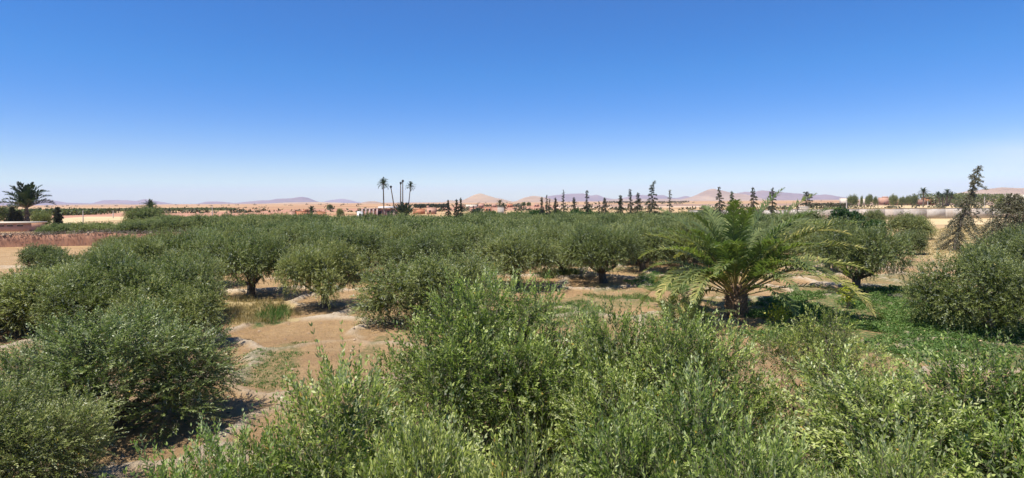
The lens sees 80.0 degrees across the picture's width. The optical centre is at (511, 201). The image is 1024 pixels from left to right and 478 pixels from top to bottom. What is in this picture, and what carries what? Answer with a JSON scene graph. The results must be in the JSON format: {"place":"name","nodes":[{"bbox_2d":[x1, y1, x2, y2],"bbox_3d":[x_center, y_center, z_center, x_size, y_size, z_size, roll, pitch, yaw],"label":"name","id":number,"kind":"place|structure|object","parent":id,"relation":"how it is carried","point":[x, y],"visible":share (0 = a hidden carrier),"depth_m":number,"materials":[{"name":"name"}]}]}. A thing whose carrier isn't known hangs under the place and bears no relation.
{"place":"outdoors","nodes":[
{"label":"outdoors","id":0,"kind":"place"},
{"bbox_2d":[0,199,170,204],"bbox_3d":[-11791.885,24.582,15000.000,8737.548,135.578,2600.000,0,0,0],"label":"hills","id":1,"kind":"structure","parent":0,"point":[143,201],"depth_m":14361.20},
{"bbox_2d":[50,217,126,223],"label":"field","id":2,"kind":"structure","parent":0,"point":[73,219],"depth_m":243.25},
{"bbox_2d":[30,211,250,218],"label":"field","id":3,"kind":"structure","parent":0,"point":[121,215],"depth_m":335.68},
{"bbox_2d":[198,197,317,203],"bbox_3d":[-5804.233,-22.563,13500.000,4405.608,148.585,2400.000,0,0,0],"label":"hills","id":4,"kind":"structure","parent":0,"point":[296,199],"depth_m":12894.71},
{"bbox_2d":[247,209,360,213],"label":"field","id":5,"kind":"structure","parent":0,"point":[333,210],"depth_m":466.05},
{"bbox_2d":[442,193,511,202],"bbox_3d":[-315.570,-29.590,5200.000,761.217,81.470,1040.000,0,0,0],"label":"hills","id":6,"kind":"structure","parent":0,"point":[480,198],"depth_m":4907.26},
{"bbox_2d":[0,199,1023,477],"bbox_3d":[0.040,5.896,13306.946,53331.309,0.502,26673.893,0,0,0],"label":"ground","id":7,"kind":"structure","parent":0,"point":[248,341],"depth_m":28.62,"materials":[{"name":"soil"}]},
{"bbox_2d":[0,221,47,231],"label":"building","id":8,"kind":"structure","parent":7,"relation":"on","point":[26,226],"depth_m":137.00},
{"bbox_2d":[0,266,55,335],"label":"olive tree","id":9,"kind":"object","parent":7,"relation":"on","point":[11,316],"visible":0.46,"depth_m":27.58,"materials":[{"name":"green plant"}]},
{"bbox_2d":[0,181,56,220],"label":"palm tree","id":10,"kind":"object","parent":7,"relation":"on","point":[27,196],"visible":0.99,"depth_m":149.19,"materials":[{"name":"green plant"}]},
{"bbox_2d":[11,242,70,268],"bbox_3d":[-44.793,5.131,57.998,5.194,2.730,4.403,0,0,23],"label":"shrub","id":11,"kind":"object","parent":7,"relation":"on","point":[28,253],"visible":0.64,"depth_m":57.14,"materials":[{"name":"green plant"}]},
{"bbox_2d":[30,210,53,224],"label":"broadleaf tree","id":12,"kind":"object","parent":7,"relation":"on","point":[40,217],"visible":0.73,"depth_m":159.05,"materials":[{"name":"green plant"}]},
{"bbox_2d":[34,221,75,234],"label":"olive tree","id":13,"kind":"object","parent":7,"relation":"on","point":[55,228],"visible":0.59,"depth_m":102.36,"materials":[{"name":"green plant"}]},
{"bbox_2d":[0,256,111,328],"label":"olive tree","id":14,"kind":"object","parent":7,"relation":"on","point":[14,279],"visible":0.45,"depth_m":28.16,"materials":[{"name":"green plant"}]},
{"bbox_2d":[0,361,128,477],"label":"olive tree","id":15,"kind":"object","parent":7,"relation":"on","point":[29,446],"visible":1,"depth_m":11.61,"materials":[{"name":"green plant"}]},
{"bbox_2d":[15,207,113,215],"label":"treeline","id":16,"kind":"object","parent":7,"relation":"on","point":[76,211],"visible":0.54,"depth_m":343.37,"materials":[{"name":"green plant"}]},
{"bbox_2d":[27,246,122,273],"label":"olive tree","id":17,"kind":"object","parent":7,"relation":"on","point":[46,262],"visible":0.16,"depth_m":37.97,"materials":[{"name":"green plant"}]},
{"bbox_2d":[67,221,119,233],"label":"olive tree","id":18,"kind":"object","parent":7,"relation":"on","point":[90,227],"visible":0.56,"depth_m":101.29,"materials":[{"name":"green plant"}]},
{"bbox_2d":[0,227,189,246],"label":"earth wall","id":19,"kind":"structure","parent":7,"relation":"on","point":[20,239],"depth_m":88.14,"materials":[{"name":"soil"}]},
{"bbox_2d":[26,238,203,333],"bbox_3d":[-18.364,4.215,28.245,7.060,4.864,6.948,0,0,45],"label":"olive tree","id":20,"kind":"object","parent":7,"relation":"on","point":[62,293],"visible":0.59,"depth_m":26.97,"materials":[{"name":"green plant"}]},
{"bbox_2d":[83,231,150,260],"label":"olive tree","id":21,"kind":"object","parent":7,"relation":"on","point":[112,239],"visible":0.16,"depth_m":51.98,"materials":[{"name":"green plant"}]},
{"bbox_2d":[71,227,195,278],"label":"olive tree","id":22,"kind":"object","parent":7,"relation":"on","point":[147,248],"visible":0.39,"depth_m":39.23,"materials":[{"name":"green plant"}]},
{"bbox_2d":[110,218,158,233],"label":"olive tree","id":23,"kind":"object","parent":7,"relation":"on","point":[134,225],"visible":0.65,"depth_m":101.85,"materials":[{"name":"green plant"}]},
{"bbox_2d":[0,291,269,448],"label":"olive tree","id":24,"kind":"object","parent":7,"relation":"on","point":[80,356],"visible":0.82,"depth_m":15.45,"materials":[{"name":"green plant"}]},
{"bbox_2d":[120,202,164,221],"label":"broadleaf tree","id":25,"kind":"object","parent":7,"relation":"on","point":[142,213],"visible":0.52,"depth_m":140.31,"materials":[{"name":"green plant"}]},
{"bbox_2d":[73,207,238,210],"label":"treeline","id":26,"kind":"object","parent":7,"relation":"on","point":[197,208],"visible":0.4,"depth_m":524.18,"materials":[{"name":"green plant"}]},
{"bbox_2d":[101,237,231,315],"bbox_3d":[-17.421,4.104,31.166,6.149,4.503,6.474,0,0,35],"label":"olive tree","id":27,"kind":"object","parent":7,"relation":"on","point":[196,266],"visible":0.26,"depth_m":30.58,"materials":[{"name":"green plant"}]},
{"bbox_2d":[148,215,185,231],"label":"olive tree","id":28,"kind":"object","parent":7,"relation":"on","point":[171,224],"visible":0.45,"depth_m":101.70,"materials":[{"name":"green plant"}]},
{"bbox_2d":[100,270,235,344],"bbox_3d":[-14.351,4.655,25.597,5.147,3.761,4.847,0,0,-17],"label":"olive tree","id":29,"kind":"object","parent":7,"relation":"on","point":[197,303],"visible":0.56,"depth_m":25.27,"materials":[{"name":"green plant"}]},
{"bbox_2d":[138,227,199,262],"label":"olive tree","id":30,"kind":"object","parent":7,"relation":"on","point":[164,232],"visible":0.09,"depth_m":52.44,"materials":[{"name":"green plant"}]},
{"bbox_2d":[161,223,234,273],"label":"olive tree","id":31,"kind":"object","parent":7,"relation":"on","point":[191,238],"visible":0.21,"depth_m":42.76,"materials":[{"name":"green plant"}]},
{"bbox_2d":[178,211,222,230],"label":"olive tree","id":32,"kind":"object","parent":7,"relation":"on","point":[198,221],"visible":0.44,"depth_m":101.47,"materials":[{"name":"green plant"}]},
{"bbox_2d":[99,403,320,477],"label":"olive tree","id":33,"kind":"object","parent":7,"relation":"on","point":[211,443],"visible":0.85,"depth_m":7.03,"materials":[{"name":"green plant"}]},
{"bbox_2d":[181,215,265,236],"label":"olive tree","id":34,"kind":"object","parent":7,"relation":"on","point":[209,225],"visible":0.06,"depth_m":62.59,"materials":[{"name":"green plant"}]},
{"bbox_2d":[196,220,265,270],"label":"olive tree","id":35,"kind":"object","parent":7,"relation":"on","point":[226,232],"visible":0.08,"depth_m":53.25,"materials":[{"name":"green plant"}]},
{"bbox_2d":[201,211,268,229],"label":"olive tree","id":36,"kind":"object","parent":7,"relation":"on","point":[256,223],"visible":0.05,"depth_m":68.42,"materials":[{"name":"green plant"}]},
{"bbox_2d":[190,221,298,297],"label":"olive tree","id":37,"kind":"object","parent":7,"relation":"on","point":[247,256],"visible":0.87,"depth_m":37.62,"materials":[{"name":"green plant"}]},
{"bbox_2d":[209,293,302,324],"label":"dry grass","id":38,"kind":"structure","parent":7,"relation":"on","point":[238,311],"depth_m":33.23,"materials":[{"name":"plant"}]},
{"bbox_2d":[231,341,308,388],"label":"green grass","id":39,"kind":"structure","parent":7,"relation":"on","point":[268,365],"depth_m":21.88,"materials":[{"name":"plant"}]},
{"bbox_2d":[254,300,295,323],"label":"green grass","id":40,"kind":"structure","parent":7,"relation":"on","point":[272,312],"depth_m":31.81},
{"bbox_2d":[191,293,388,456],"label":"straw litter","id":41,"kind":"object","parent":7,"relation":"on","point":[293,353],"visible":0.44,"depth_m":25.81,"materials":[{"name":"beige plant"}]},
{"bbox_2d":[261,218,324,256],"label":"olive tree","id":42,"kind":"object","parent":7,"relation":"on","point":[279,228],"visible":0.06,"depth_m":57.41,"materials":[{"name":"green plant"}]},
{"bbox_2d":[272,220,352,255],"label":"olive tree","id":43,"kind":"object","parent":7,"relation":"on","point":[295,232],"visible":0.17,"depth_m":52.13,"materials":[{"name":"green plant"}]},
{"bbox_2d":[271,229,381,308],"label":"olive tree","id":44,"kind":"object","parent":7,"relation":"on","point":[326,266],"visible":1,"depth_m":33.98,"materials":[{"name":"green plant"}]},
{"bbox_2d":[292,218,390,279],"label":"olive tree","id":45,"kind":"object","parent":7,"relation":"on","point":[359,241],"visible":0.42,"depth_m":47.28,"materials":[{"name":"green plant"}]},
{"bbox_2d":[192,320,500,477],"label":"olive tree","id":46,"kind":"object","parent":7,"relation":"on","point":[340,454],"visible":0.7,"depth_m":7.23,"materials":[{"name":"green plant"}]},
{"bbox_2d":[332,214,393,265],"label":"olive tree","id":47,"kind":"object","parent":7,"relation":"on","point":[345,222],"visible":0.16,"depth_m":57.91,"materials":[{"name":"green plant"}]},
{"bbox_2d":[356,209,400,223],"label":"olive tree","id":48,"kind":"object","parent":7,"relation":"on","point":[370,216],"visible":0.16,"depth_m":90.03,"materials":[{"name":"green plant"}]},
{"bbox_2d":[361,206,397,215],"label":"brick building","id":49,"kind":"structure","parent":7,"relation":"on","point":[378,210],"depth_m":220.40,"materials":[{"name":"brick"}]},
{"bbox_2d":[353,221,423,272],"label":"olive tree","id":50,"kind":"object","parent":7,"relation":"on","point":[396,233],"visible":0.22,"depth_m":51.30,"materials":[{"name":"green plant"}]},
{"bbox_2d":[389,202,415,215],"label":"palm clump","id":51,"kind":"object","parent":7,"relation":"on","point":[404,208],"visible":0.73,"depth_m":198.44,"materials":[{"name":"green plant"}]},
{"bbox_2d":[390,213,456,258],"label":"olive tree","id":52,"kind":"object","parent":7,"relation":"on","point":[412,225],"visible":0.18,"depth_m":63.01,"materials":[{"name":"green plant"}]},
{"bbox_2d":[376,229,475,275],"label":"olive tree","id":53,"kind":"object","parent":7,"relation":"on","point":[412,246],"visible":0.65,"depth_m":45.04,"materials":[{"name":"green plant"}]},
{"bbox_2d":[346,240,514,333],"bbox_3d":[-3.932,4.155,30.828,8.878,4.691,7.114,0,0,-23],"label":"olive tree","id":54,"kind":"object","parent":7,"relation":"on","point":[407,290],"visible":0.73,"depth_m":29.11,"materials":[{"name":"green plant"}]},
{"bbox_2d":[413,223,465,260],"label":"olive tree","id":55,"kind":"object","parent":7,"relation":"on","point":[437,230],"visible":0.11,"depth_m":57.51,"materials":[{"name":"green plant"}]},
{"bbox_2d":[350,386,578,477],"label":"olive tree","id":56,"kind":"object","parent":7,"relation":"on","point":[419,465],"visible":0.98,"depth_m":6.12,"materials":[{"name":"green plant"}]},
{"bbox_2d":[433,217,513,268],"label":"olive tree","id":57,"kind":"object","parent":7,"relation":"on","point":[484,229],"visible":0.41,"depth_m":50.78,"materials":[{"name":"green plant"}]},
{"bbox_2d":[451,208,511,229],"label":"olive tree","id":58,"kind":"object","parent":7,"relation":"on","point":[477,220],"visible":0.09,"depth_m":63.35,"materials":[{"name":"green plant"}]},
{"bbox_2d":[360,254,626,477],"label":"olive tree","id":59,"kind":"object","parent":7,"relation":"on","point":[470,363],"visible":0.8,"depth_m":11.97,"materials":[{"name":"green plant"}]},
{"bbox_2d":[0,200,997,213],"bbox_3d":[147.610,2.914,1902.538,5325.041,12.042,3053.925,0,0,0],"label":"scrub","id":60,"kind":"object","parent":7,"relation":"on","point":[467,208],"visible":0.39,"depth_m":394.35,"materials":[{"name":"green plant"}]},
{"bbox_2d":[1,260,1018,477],"bbox_3d":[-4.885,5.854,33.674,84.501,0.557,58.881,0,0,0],"label":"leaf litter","id":61,"kind":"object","parent":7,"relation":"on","point":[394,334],"visible":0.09,"depth_m":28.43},
{"bbox_2d":[7,264,1023,458],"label":"stones","id":62,"kind":"object","parent":7,"relation":"on","point":[276,390],"visible":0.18,"depth_m":26.75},
{"bbox_2d":[470,221,563,288],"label":"olive tree","id":63,"kind":"object","parent":7,"relation":"on","point":[511,249],"visible":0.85,"depth_m":41.00,"materials":[{"name":"green plant"}]},
{"bbox_2d":[505,213,566,255],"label":"olive tree","id":64,"kind":"object","parent":7,"relation":"on","point":[554,221],"visible":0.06,"depth_m":62.88,"materials":[{"name":"green plant"}]},
{"bbox_2d":[536,265,582,277],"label":"green grass","id":65,"kind":"structure","parent":7,"relation":"on","point":[568,272],"depth_m":48.33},
{"bbox_2d":[526,214,596,262],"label":"olive tree","id":66,"kind":"object","parent":7,"relation":"on","point":[557,226],"visible":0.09,"depth_m":58.50,"materials":[{"name":"green plant"}]},
{"bbox_2d":[524,216,605,273],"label":"olive tree","id":67,"kind":"object","parent":7,"relation":"on","point":[557,236],"visible":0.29,"depth_m":48.05,"materials":[{"name":"green plant"}]},
{"bbox_2d":[503,288,628,474],"bbox_3d":[1.427,4.095,13.474,3.502,4.395,3.390,0,0,-36],"label":"olive tree","id":68,"kind":"object","parent":7,"relation":"on","point":[575,351],"visible":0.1,"depth_m":13.16,"materials":[{"name":"green plant"}]},
{"bbox_2d":[555,219,647,283],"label":"olive tree","id":69,"kind":"object","parent":7,"relation":"on","point":[598,244],"visible":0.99,"depth_m":42.80,"materials":[{"name":"green plant"}]},
{"bbox_2d":[587,213,630,223],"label":"olive tree","id":70,"kind":"object","parent":7,"relation":"on","point":[608,218],"visible":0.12,"depth_m":80.01,"materials":[{"name":"green plant"}]},
{"bbox_2d":[518,265,707,300],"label":"straw litter","id":71,"kind":"object","parent":7,"relation":"on","point":[609,281],"visible":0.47,"depth_m":43.37,"materials":[{"name":"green plant"}]},
{"bbox_2d":[601,215,659,264],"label":"olive tree","id":72,"kind":"object","parent":7,"relation":"on","point":[623,225],"visible":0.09,"depth_m":57.37,"materials":[{"name":"green plant"}]},
{"bbox_2d":[613,214,685,271],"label":"olive tree","id":73,"kind":"object","parent":7,"relation":"on","point":[655,241],"visible":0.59,"depth_m":50.29,"materials":[{"name":"green plant"}]},
{"bbox_2d":[644,180,659,213],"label":"conifer","id":74,"kind":"object","parent":7,"relation":"on","point":[651,194],"visible":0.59,"depth_m":123.93,"materials":[{"name":"green plant"}]},
{"bbox_2d":[622,270,700,290],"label":"green grass","id":75,"kind":"structure","parent":7,"relation":"on","point":[685,286],"depth_m":44.83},
{"bbox_2d":[641,289,691,322],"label":"young palm","id":76,"kind":"object","parent":7,"relation":"on","point":[672,298],"visible":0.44,"depth_m":29.84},
{"bbox_2d":[532,290,811,477],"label":"olive tree","id":77,"kind":"object","parent":7,"relation":"on","point":[636,376],"visible":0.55,"depth_m":10.69,"materials":[{"name":"green plant"}]},
{"bbox_2d":[657,215,715,266],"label":"olive tree","id":78,"kind":"object","parent":7,"relation":"on","point":[685,257],"visible":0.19,"depth_m":52.21,"materials":[{"name":"green plant"}]},
{"bbox_2d":[556,329,834,477],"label":"olive tree","id":79,"kind":"object","parent":7,"relation":"on","point":[705,447],"visible":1,"depth_m":7.13,"materials":[{"name":"green plant"}]},
{"bbox_2d":[662,288,736,332],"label":"young palm","id":80,"kind":"object","parent":7,"relation":"on","point":[693,308],"visible":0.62,"depth_m":27.33,"materials":[{"name":"plant"}]},
{"bbox_2d":[637,187,885,320],"bbox_3d":[12.330,2.892,30.992,11.720,7.277,11.889,0,0,0],"label":"date palm","id":81,"kind":"object","parent":7,"relation":"on","point":[731,256],"visible":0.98,"depth_m":29.89,"materials":[{"name":"plant"}]},
{"bbox_2d":[744,222,804,260],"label":"olive tree","id":82,"kind":"object","parent":7,"relation":"on","point":[783,238],"visible":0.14,"depth_m":56.62,"materials":[{"name":"green plant"}]},
{"bbox_2d":[763,300,790,326],"bbox_3d":[12.449,5.226,28.566,1.490,1.358,1.165,0,0,-29],"label":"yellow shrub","id":83,"kind":"object","parent":7,"relation":"on","point":[779,316],"visible":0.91,"depth_m":28.49,"materials":[{"name":"green plant"}]},
{"bbox_2d":[773,206,827,222],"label":"olive tree","id":84,"kind":"object","parent":7,"relation":"on","point":[815,215],"visible":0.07,"depth_m":91.15,"materials":[{"name":"green plant"}]},
{"bbox_2d":[739,300,913,441],"bbox_3d":[7.491,4.303,14.683,4.250,3.774,3.704,0,0,-29],"label":"olive tree","id":85,"kind":"object","parent":7,"relation":"on","point":[829,342],"visible":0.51,"depth_m":14.66,"materials":[{"name":"green plant"}]},
{"bbox_2d":[789,215,863,269],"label":"olive tree","id":86,"kind":"object","parent":7,"relation":"on","point":[812,226],"visible":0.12,"depth_m":49.96,"materials":[{"name":"green plant"}]},
{"bbox_2d":[823,205,867,232],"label":"fig tree","id":87,"kind":"object","parent":7,"relation":"on","point":[841,212],"visible":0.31,"depth_m":92.80,"materials":[{"name":"green plant"}]},
{"bbox_2d":[836,279,857,308],"bbox_3d":[18.529,5.073,33.598,1.073,1.760,1.118,0,0,0],"label":"yellow shrub","id":88,"kind":"object","parent":7,"relation":"on","point":[848,299],"visible":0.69,"depth_m":33.54,"materials":[{"name":"green plant"}]},
{"bbox_2d":[689,208,1023,218],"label":"concrete wall","id":89,"kind":"structure","parent":7,"relation":"on","point":[940,213],"depth_m":182.03,"materials":[{"name":"concrete"}]},
{"bbox_2d":[796,211,918,291],"bbox_3d":[21.984,3.333,38.773,6.929,5.548,6.757,0,0,-7],"label":"olive tree","id":90,"kind":"object","parent":7,"relation":"on","point":[880,249],"visible":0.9,"depth_m":37.55,"materials":[{"name":"green plant"}]},
{"bbox_2d":[699,338,1023,477],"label":"olive tree","id":91,"kind":"object","parent":7,"relation":"on","point":[854,399],"visible":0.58,"depth_m":9.19,"materials":[{"name":"green plant"}]},
{"bbox_2d":[746,391,976,477],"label":"olive tree","id":92,"kind":"object","parent":7,"relation":"on","point":[883,470],"visible":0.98,"depth_m":6.04,"materials":[{"name":"green plant"}]},
{"bbox_2d":[861,206,886,222],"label":"bush","id":93,"kind":"object","parent":7,"relation":"on","point":[876,215],"visible":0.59,"depth_m":117.39,"materials":[{"name":"green plant"}]},
{"bbox_2d":[736,284,1023,368],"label":"clover","id":94,"kind":"object","parent":7,"relation":"on","point":[892,312],"visible":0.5,"depth_m":27.73,"materials":[{"name":"green plant"}]},
{"bbox_2d":[883,209,938,238],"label":"olive tree","id":95,"kind":"object","parent":7,"relation":"on","point":[904,221],"visible":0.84,"depth_m":89.98,"materials":[{"name":"green plant"}]},
{"bbox_2d":[893,225,930,254],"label":"olive tree","id":96,"kind":"object","parent":7,"relation":"on","point":[921,244],"visible":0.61,"depth_m":65.12,"materials":[{"name":"green plant"}]},
{"bbox_2d":[882,324,1023,477],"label":"olive tree","id":97,"kind":"object","parent":7,"relation":"on","point":[1011,413],"visible":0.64,"depth_m":8.68,"materials":[{"name":"green plant"}]},
{"bbox_2d":[894,231,1023,342],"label":"olive tree","id":98,"kind":"object","parent":7,"relation":"on","point":[1001,279],"visible":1,"depth_m":26.60,"materials":[{"name":"green plant"}]},
{"bbox_2d":[931,165,989,250],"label":"conifer","id":99,"kind":"object","parent":7,"relation":"on","point":[964,217],"visible":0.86,"depth_m":69.87,"materials":[{"name":"green plant"}]},
{"bbox_2d":[912,192,1008,204],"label":"treeline","id":100,"kind":"object","parent":7,"relation":"on","point":[959,198],"visible":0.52,"depth_m":576.67,"materials":[{"name":"green plant"}]},
{"bbox_2d":[913,225,1019,258],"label":"dry grass","id":101,"kind":"structure","parent":7,"relation":"on","point":[934,241],"depth_m":85.24,"materials":[{"name":"plant"}]},
{"bbox_2d":[952,212,1023,278],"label":"olive tree","id":102,"kind":"object","parent":7,"relation":"on","point":[1013,242],"visible":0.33,"depth_m":40.02,"materials":[{"name":"green plant"}]},
{"bbox_2d":[966,193,1023,250],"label":"tree","id":103,"kind":"object","parent":7,"relation":"on","point":[1015,204],"visible":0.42,"depth_m":61.73,"materials":[{"name":"green plant"}]},
{"bbox_2d":[0,0,1023,203],"label":"sky","id":104,"kind":"structure","parent":0,"point":[167,101],"materials":[{"name":"blue"}]},
{"bbox_2d":[514,196,560,201],"bbox_3d":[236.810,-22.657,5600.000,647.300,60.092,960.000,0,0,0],"label":"hills","id":105,"kind":"structure","parent":0,"point":[532,199],"depth_m":5345.73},
{"bbox_2d":[513,292,656,323],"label":"green grass","id":106,"kind":"structure","parent":0,"point":[572,302],"depth_m":34.62,"materials":[{"name":"plant"}]},
{"bbox_2d":[545,193,688,201],"bbox_3d":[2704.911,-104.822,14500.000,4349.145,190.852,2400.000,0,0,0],"label":"hills","id":107,"kind":"structure","parent":0,"point":[577,197],"depth_m":13964.91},
{"bbox_2d":[558,204,749,206],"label":"field","id":108,"kind":"structure","parent":0,"point":[651,205],"depth_m":813.43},
{"bbox_2d":[676,189,765,200],"bbox_3d":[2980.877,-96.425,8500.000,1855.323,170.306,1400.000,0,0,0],"label":"hills","id":109,"kind":"structure","parent":0,"point":[709,195],"depth_m":8134.89,"materials":[{"name":"sand"}]},
{"bbox_2d":[738,190,849,199],"bbox_3d":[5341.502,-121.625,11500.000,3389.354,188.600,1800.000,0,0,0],"label":"hills","id":110,"kind":"structure","parent":0,"point":[763,194],"depth_m":11059.03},
{"bbox_2d":[778,205,993,208],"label":"field","id":111,"kind":"structure","parent":0,"point":[949,206],"depth_m":450.81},
{"bbox_2d":[829,218,1000,224],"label":"field","id":112,"kind":"structure","parent":0,"point":[940,221],"depth_m":159.10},
{"bbox_2d":[957,187,1023,198],"bbox_3d":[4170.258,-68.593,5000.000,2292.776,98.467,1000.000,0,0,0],"label":"hills","id":113,"kind":"structure","parent":0,"point":[1004,190],"depth_m":4788.73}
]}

